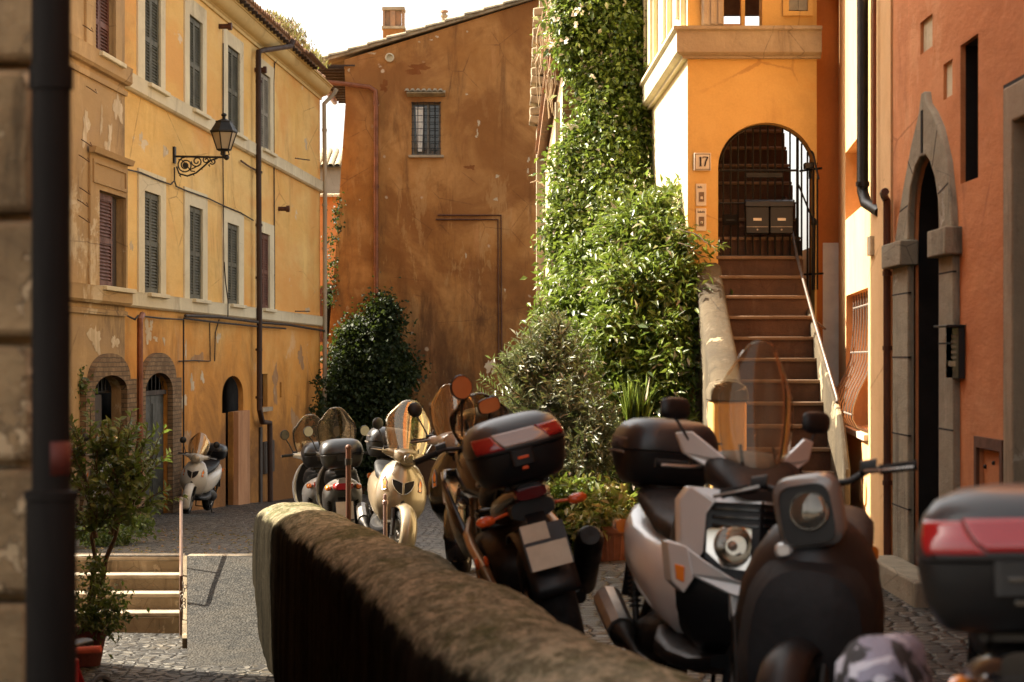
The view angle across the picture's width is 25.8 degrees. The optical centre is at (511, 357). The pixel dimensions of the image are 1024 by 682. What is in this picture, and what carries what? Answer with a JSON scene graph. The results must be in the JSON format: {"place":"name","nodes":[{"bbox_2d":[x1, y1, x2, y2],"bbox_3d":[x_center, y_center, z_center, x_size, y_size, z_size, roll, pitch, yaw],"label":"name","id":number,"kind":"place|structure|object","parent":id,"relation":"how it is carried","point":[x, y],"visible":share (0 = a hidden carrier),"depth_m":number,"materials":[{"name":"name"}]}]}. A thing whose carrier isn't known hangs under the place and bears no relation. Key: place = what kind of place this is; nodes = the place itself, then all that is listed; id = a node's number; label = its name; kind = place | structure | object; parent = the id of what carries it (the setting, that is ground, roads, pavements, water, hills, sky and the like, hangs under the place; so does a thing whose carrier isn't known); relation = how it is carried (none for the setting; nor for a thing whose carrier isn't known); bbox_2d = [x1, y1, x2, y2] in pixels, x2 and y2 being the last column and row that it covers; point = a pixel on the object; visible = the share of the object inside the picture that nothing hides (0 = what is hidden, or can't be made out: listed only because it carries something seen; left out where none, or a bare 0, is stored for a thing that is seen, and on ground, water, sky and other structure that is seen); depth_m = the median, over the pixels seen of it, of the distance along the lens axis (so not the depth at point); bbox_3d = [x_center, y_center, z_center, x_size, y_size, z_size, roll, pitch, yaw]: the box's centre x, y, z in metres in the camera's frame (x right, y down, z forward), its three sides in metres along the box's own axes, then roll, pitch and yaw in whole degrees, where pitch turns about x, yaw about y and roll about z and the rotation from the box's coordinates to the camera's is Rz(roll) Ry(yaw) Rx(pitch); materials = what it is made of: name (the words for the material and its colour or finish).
{"place":"outdoors","nodes":[
{"label":"outdoors","id":0,"kind":"place"},
{"bbox_2d":[82,427,125,523],"bbox_3d":[-5.585,1.623,31.029,0.686,1.442,1.965,5,0,5],"label":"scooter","id":1,"kind":"object","parent":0,"point":[86,438],"visible":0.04,"depth_m":30.58,"materials":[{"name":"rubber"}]},
{"bbox_2d":[80,632,273,681],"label":"path","id":2,"kind":"structure","parent":0,"point":[149,657],"depth_m":18.66,"materials":[{"name":"grey stone"}]},
{"bbox_2d":[0,0,30,681],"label":"corner house","id":3,"kind":"structure","parent":2,"relation":"on","point":[15,259],"depth_m":5.48,"materials":[{"name":"beige paint"}]},
{"bbox_2d":[24,0,77,681],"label":"black downpipe","id":4,"kind":"object","parent":2,"relation":"on","point":[50,497],"visible":1,"depth_m":4.96,"materials":[{"name":"metal"}]},
{"bbox_2d":[77,638,111,681],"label":"bicycle","id":5,"kind":"object","parent":2,"relation":"on","point":[84,646],"visible":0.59,"depth_m":11.48,"materials":[{"name":"metal"}]},
{"bbox_2d":[71,403,187,666],"bbox_3d":[-3.243,1.457,18.358,1.193,2.186,0.940,0,0,0],"label":"potted shrub","id":6,"kind":"object","parent":2,"relation":"on","point":[124,471],"visible":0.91,"depth_m":18.31,"materials":[{"name":"green plant"}]},
{"bbox_2d":[320,194,338,389],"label":"salmon house","id":7,"kind":"structure","parent":0,"point":[331,203],"depth_m":70.00,"materials":[{"name":"paint"}]},
{"bbox_2d":[77,494,967,681],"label":"street","id":8,"kind":"structure","parent":0,"point":[946,652],"depth_m":22.96,"materials":[{"name":"grey stone"}]},
{"bbox_2d":[77,505,160,547],"bbox_3d":[-4.353,1.903,24.751,0.755,0.667,2.380,0,0,14],"label":"plant","id":9,"kind":"object","parent":8,"relation":"on","point":[125,533],"visible":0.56,"depth_m":24.49,"materials":[{"name":"green plant"}]},
{"bbox_2d":[77,553,251,647],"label":"path steps","id":10,"kind":"structure","parent":8,"relation":"on","point":[152,582],"depth_m":21.70,"materials":[{"name":"stone"}]},
{"bbox_2d":[179,496,186,634],"bbox_3d":[-3.180,1.967,21.524,0.076,1.166,2.005,0,0,-10],"label":"handrail","id":11,"kind":"object","parent":10,"relation":"on","point":[181,590],"visible":0.96,"depth_m":20.69,"materials":[{"name":"metal"}]},
{"bbox_2d":[85,528,252,552],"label":"fallen leaves","id":12,"kind":"object","parent":8,"relation":"on","point":[191,541],"visible":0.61,"depth_m":25.53,"materials":[{"name":"brown plant"}]},
{"bbox_2d":[177,433,227,513],"bbox_3d":[-5.343,1.975,38.625,0.686,1.402,1.962,5,1,8],"label":"scooter","id":13,"kind":"object","parent":8,"relation":"on","point":[200,476],"visible":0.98,"depth_m":38.23,"materials":[{"name":"metal"}]},
{"bbox_2d":[71,0,337,516],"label":"ochre house","id":14,"kind":"structure","parent":8,"relation":"on","point":[195,303],"depth_m":41.01,"materials":[{"name":"paint"}]},
{"bbox_2d":[95,394,101,437],"bbox_3d":[-6.261,2.201,33.188,0.070,3.297,1.400,0,0,3],"label":"door","id":15,"kind":"structure","parent":14,"relation":"in","point":[98,398],"depth_m":33.69,"materials":[{"name":"grey wood"}]},
{"bbox_2d":[84,0,126,68],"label":"window","id":16,"kind":"structure","parent":14,"relation":"in","point":[96,12],"depth_m":33.57,"materials":[{"name":"beige paint"}]},
{"bbox_2d":[75,365,148,473],"bbox_3d":[-6.105,1.095,33.668,0.802,2.072,4.193,0,0,3],"label":"wall creeper","id":17,"kind":"object","parent":14,"relation":"attached to","point":[82,386],"depth_m":31.86,"materials":[{"name":"green plant"}]},
{"bbox_2d":[88,145,136,293],"bbox_3d":[-6.059,-2.033,33.506,0.360,2.076,2.517,0,0,3],"label":"window","id":18,"kind":"structure","parent":14,"relation":"in","point":[107,170],"depth_m":33.56,"materials":[{"name":"beige paint"}]},
{"bbox_2d":[136,0,170,96],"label":"window","id":19,"kind":"structure","parent":14,"relation":"in","point":[147,12],"depth_m":37.07,"materials":[{"name":"beige paint"}]},
{"bbox_2d":[137,168,169,298],"bbox_3d":[-5.920,-2.023,36.964,0.270,2.056,2.120,0,0,3],"label":"window","id":20,"kind":"structure","parent":14,"relation":"in","point":[148,233],"depth_m":36.99,"materials":[{"name":"beige paint"}]},
{"bbox_2d":[146,374,166,513],"bbox_3d":[-6.012,2.058,37.217,0.100,3.585,2.349,0,0,3],"label":"door","id":21,"kind":"structure","parent":14,"relation":"in","point":[154,402],"depth_m":37.57,"materials":[{"name":"grey wood"}]},
{"bbox_2d":[183,0,211,119],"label":"window","id":22,"kind":"structure","parent":14,"relation":"in","point":[193,57],"depth_m":40.71,"materials":[{"name":"beige paint"}]},
{"bbox_2d":[183,186,211,303],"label":"window","id":23,"kind":"structure","parent":14,"relation":"in","point":[192,217],"depth_m":40.71,"materials":[{"name":"beige paint"}]},
{"bbox_2d":[173,113,237,176],"bbox_3d":[-5.311,-3.680,38.722,1.133,1.112,0.478,0,0,0],"label":"street lamp","id":24,"kind":"object","parent":14,"relation":"attached to","point":[223,131],"visible":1,"depth_m":38.68,"materials":[{"name":"black metal"}]},
{"bbox_2d":[222,206,246,308],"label":"window","id":25,"kind":"structure","parent":14,"relation":"in","point":[233,217],"depth_m":44.72,"materials":[{"name":"beige paint"}]},
{"bbox_2d":[222,29,247,140],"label":"window","id":26,"kind":"structure","parent":14,"relation":"in","point":[233,86],"depth_m":44.73,"materials":[{"name":"beige paint"}]},
{"bbox_2d":[255,219,276,312],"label":"window","id":27,"kind":"structure","parent":14,"relation":"in","point":[267,250],"depth_m":48.88,"materials":[{"name":"beige paint"}]},
{"bbox_2d":[255,54,277,157],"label":"window","id":28,"kind":"structure","parent":14,"relation":"in","point":[268,85],"depth_m":48.90,"materials":[{"name":"beige paint"}]},
{"bbox_2d":[264,8,331,68],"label":"roof weeds","id":29,"kind":"object","parent":14,"relation":"on","point":[291,31],"visible":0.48,"depth_m":49.54,"materials":[{"name":"plant"}]},
{"bbox_2d":[305,367,336,441],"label":"wall creeper","id":30,"kind":"object","parent":14,"relation":"attached to","point":[319,413],"depth_m":54.59,"materials":[{"name":"green plant"}]},
{"bbox_2d":[187,556,265,665],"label":"ramp","id":31,"kind":"structure","parent":8,"relation":"on","point":[222,627],"depth_m":20.29,"materials":[{"name":"grey concrete"}]},
{"bbox_2d":[280,414,340,504],"bbox_3d":[-2.143,1.344,24.558,0.686,1.442,1.965,-4,1,-10],"label":"scooter","id":32,"kind":"object","parent":8,"relation":"on","point":[305,477],"visible":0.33,"depth_m":24.10,"materials":[{"name":"metal"}]},
{"bbox_2d":[320,148,341,193],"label":"grey tower house","id":33,"kind":"structure","parent":8,"relation":"on","point":[334,159],"depth_m":80.00,"materials":[{"name":"paint"}]},
{"bbox_2d":[303,407,369,523],"bbox_3d":[-1.746,1.244,22.762,0.687,1.482,1.964,-3,0,-7],"label":"scooter","id":34,"kind":"object","parent":8,"relation":"on","point":[330,489],"visible":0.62,"depth_m":21.92,"materials":[{"name":"metal"}]},
{"bbox_2d":[345,444,351,520],"bbox_3d":[-1.504,1.342,20.600,0.065,1.095,0.068,0,0,0],"label":"iron post","id":35,"kind":"object","parent":8,"relation":"on","point":[348,459],"visible":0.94,"depth_m":20.58,"materials":[{"name":"brown metal"}]},
{"bbox_2d":[318,272,435,494],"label":"bush","id":36,"kind":"object","parent":8,"relation":"on","point":[373,372],"visible":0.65,"depth_m":56.87,"materials":[{"name":"green plant"}]},
{"bbox_2d":[382,493,387,535],"bbox_3d":[-1.109,1.589,19.600,0.052,0.808,0.052,0,0,0],"label":"bollard","id":37,"kind":"object","parent":8,"relation":"on","point":[385,501],"visible":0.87,"depth_m":19.58,"materials":[{"name":"metal"}]},
{"bbox_2d":[356,400,441,545],"bbox_3d":[-1.076,1.133,21.055,0.686,1.501,1.967,6,-1,-10],"label":"scooter","id":38,"kind":"object","parent":8,"relation":"on","point":[396,476],"visible":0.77,"depth_m":20.58,"materials":[{"name":"metal"}]},
{"bbox_2d":[317,0,538,494],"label":"brown house","id":39,"kind":"structure","parent":8,"relation":"on","point":[438,188],"depth_m":58.00,"materials":[{"name":"paint"}]},
{"bbox_2d":[320,192,345,307],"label":"wall creeper","id":40,"kind":"object","parent":39,"relation":"attached to","point":[334,262],"depth_m":57.77,"materials":[{"name":"green plant"}]},
{"bbox_2d":[382,7,405,37],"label":"chimney","id":41,"kind":"object","parent":39,"relation":"on","point":[391,21],"visible":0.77,"depth_m":59.22,"materials":[{"name":"brown paint"}]},
{"bbox_2d":[405,88,444,157],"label":"window","id":42,"kind":"structure","parent":39,"relation":"in","point":[426,116],"depth_m":58.12,"materials":[{"name":"grey glass"}]},
{"bbox_2d":[440,10,447,20],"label":"flue pipe","id":43,"kind":"object","parent":39,"relation":"on","point":[443,15],"visible":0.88,"depth_m":59.46,"materials":[{"name":"stone"}]},
{"bbox_2d":[407,384,512,571],"bbox_3d":[-0.300,0.883,16.854,0.686,1.401,1.970,-8,-2,11],"label":"scooter","id":44,"kind":"object","parent":8,"relation":"on","point":[455,556],"visible":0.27,"depth_m":16.37,"materials":[{"name":"metal"}]},
{"bbox_2d":[252,502,700,681],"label":"parapet wall","id":45,"kind":"structure","parent":8,"relation":"on","point":[340,598],"depth_m":9.19,"materials":[{"name":"brown stone"}]},
{"bbox_2d":[413,375,603,634],"bbox_3d":[0.001,0.761,10.942,0.741,1.414,2.217,-14,2,-8],"label":"motorcycle","id":46,"kind":"object","parent":8,"relation":"on","point":[512,535],"visible":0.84,"depth_m":10.03,"materials":[{"name":"plastic"}]},
{"bbox_2d":[529,0,545,305],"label":"tile capped pier","id":47,"kind":"structure","parent":8,"relation":"on","point":[534,109],"depth_m":36.19,"materials":[{"name":"paint"}]},
{"bbox_2d":[473,304,623,491],"bbox_3d":[0.348,0.619,17.978,1.353,2.134,1.386,0,0,0],"label":"oleander","id":48,"kind":"object","parent":8,"relation":"on","point":[532,369],"visible":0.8,"depth_m":17.85,"materials":[{"name":"green plant"}]},
{"bbox_2d":[546,468,608,554],"bbox_3d":[0.427,1.276,17.166,0.862,0.920,0.725,0,0,0],"label":"potted plant","id":49,"kind":"object","parent":8,"relation":"on","point":[564,487],"visible":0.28,"depth_m":17.06,"materials":[{"name":"green plant"}]},
{"bbox_2d":[535,0,645,304],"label":"brick house","id":50,"kind":"structure","parent":8,"relation":"on","point":[545,138],"depth_m":28.12,"materials":[{"name":"beige paint"}]},
{"bbox_2d":[530,0,557,186],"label":"dry creeper","id":51,"kind":"object","parent":50,"relation":"hanging from","point":[541,57],"visible":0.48,"depth_m":24.79,"materials":[{"name":"brown plant"}]},
{"bbox_2d":[520,0,655,305],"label":"climbing plant","id":52,"kind":"object","parent":50,"relation":"attached to","point":[606,143],"visible":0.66,"depth_m":23.05,"materials":[{"name":"green plant"}]},
{"bbox_2d":[563,473,637,561],"bbox_3d":[0.717,1.196,16.896,0.714,0.670,0.580,0,0,0],"label":"potted plant","id":53,"kind":"object","parent":8,"relation":"on","point":[606,516],"visible":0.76,"depth_m":16.78,"materials":[{"name":"green plant"}]},
{"bbox_2d":[509,169,732,512],"bbox_3d":[0.894,-0.046,19.348,1.972,3.397,2.464,0,0,0],"label":"jasmine bush","id":54,"kind":"object","parent":8,"relation":"on","point":[626,296],"visible":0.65,"depth_m":18.99,"materials":[{"name":"green plant"}]},
{"bbox_2d":[616,374,657,420],"bbox_3d":[0.983,0.349,17.539,0.361,0.501,0.308,0,0,0],"label":"spiky plant","id":55,"kind":"object","parent":8,"relation":"on","point":[635,405],"visible":0.83,"depth_m":17.48,"materials":[{"name":"green plant"}]},
{"bbox_2d":[593,341,829,681],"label":"scooter","id":56,"kind":"object","parent":8,"relation":"on","point":[691,543],"visible":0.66,"depth_m":8.49,"materials":[{"name":"metal"}]},
{"bbox_2d":[638,0,849,504],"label":"yellow house","id":57,"kind":"structure","parent":8,"relation":"on","point":[712,83],"depth_m":19.20,"materials":[{"name":"paint"}]},
{"bbox_2d":[696,208,705,230],"bbox_3d":[1.621,-1.185,19.189,0.088,0.192,0.021,0,0,0],"label":"intercom","id":58,"kind":"object","parent":57,"relation":"attached to","point":[700,215],"visible":1,"depth_m":19.19,"materials":[{"name":"beige metal"}]},
{"bbox_2d":[696,184,705,205],"bbox_3d":[1.621,-1.397,19.189,0.088,0.189,0.021,0,0,0],"label":"intercom","id":59,"kind":"object","parent":57,"relation":"attached to","point":[700,194],"visible":1,"depth_m":19.19,"materials":[{"name":"beige metal"}]},
{"bbox_2d":[694,153,710,170],"bbox_3d":[1.631,-1.680,19.181,0.145,0.151,0.034,0,0,0],"label":"number plaque","id":60,"kind":"object","parent":57,"relation":"attached to","point":[702,161],"visible":1,"depth_m":19.17,"materials":[{"name":"white ceramic"}]},
{"bbox_2d":[719,125,823,289],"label":"iron gate","id":61,"kind":"structure","parent":57,"relation":"attached to","point":[806,166],"depth_m":19.37,"materials":[{"name":"black metal"}]},
{"bbox_2d":[722,214,737,224],"bbox_3d":[1.885,-1.193,19.343,0.138,0.094,0.045,0,0,0],"label":"gate box","id":62,"kind":"object","parent":61,"relation":"attached to","point":[729,219],"visible":1,"depth_m":19.32,"materials":[{"name":"paint"}]},
{"bbox_2d":[744,200,769,233],"bbox_3d":[2.108,-1.215,19.288,0.210,0.293,0.145,0,0,0],"label":"mailbox","id":63,"kind":"object","parent":61,"relation":"attached to","point":[756,216],"visible":1,"depth_m":19.24,"materials":[{"name":"brown metal"}]},
{"bbox_2d":[768,200,793,233],"bbox_3d":[2.316,-1.215,19.288,0.210,0.293,0.145,0,0,0],"label":"mailbox","id":64,"kind":"object","parent":61,"relation":"attached to","point":[780,216],"visible":1,"depth_m":19.24,"materials":[{"name":"brown metal"}]},
{"bbox_2d":[783,0,812,15],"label":"window","id":65,"kind":"structure","parent":57,"relation":"in","point":[790,7],"depth_m":19.17,"materials":[{"name":"yellow paint"}]},
{"bbox_2d":[713,458,917,681],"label":"scooter","id":66,"kind":"object","parent":8,"relation":"on","point":[810,606],"visible":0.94,"depth_m":7.22,"materials":[{"name":"plastic"}]},
{"bbox_2d":[809,0,892,554],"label":"peach house","id":67,"kind":"structure","parent":8,"relation":"on","point":[855,112],"depth_m":17.20,"materials":[{"name":"paint"}]},
{"bbox_2d":[834,483,1023,681],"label":"scooter","id":68,"kind":"object","parent":8,"relation":"on","point":[969,548],"visible":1,"depth_m":4.86,"materials":[{"name":"plastic"}]},
{"bbox_2d":[877,0,1023,607],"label":"terracotta house","id":69,"kind":"structure","parent":8,"relation":"on","point":[953,253],"depth_m":12.90,"materials":[{"name":"paint"}]},
{"bbox_2d":[933,325,965,378],"bbox_3d":[2.505,-0.035,12.825,0.110,0.305,0.398,0,0,0],"label":"wall intercom","id":70,"kind":"object","parent":69,"relation":"attached to","point":[957,362],"depth_m":12.67,"materials":[{"name":"black plastic"}]},
{"bbox_2d":[984,449,998,484],"bbox_3d":[2.595,0.611,11.974,0.030,0.226,0.564,0,0,0],"label":"meter door","id":71,"kind":"structure","parent":69,"relation":"in","point":[991,473],"depth_m":12.05,"materials":[{"name":"metal"}]},
{"bbox_2d":[254,0,808,249],"label":"sky","id":72,"kind":"structure","parent":0,"point":[331,25],"materials":[{"name":"white"}]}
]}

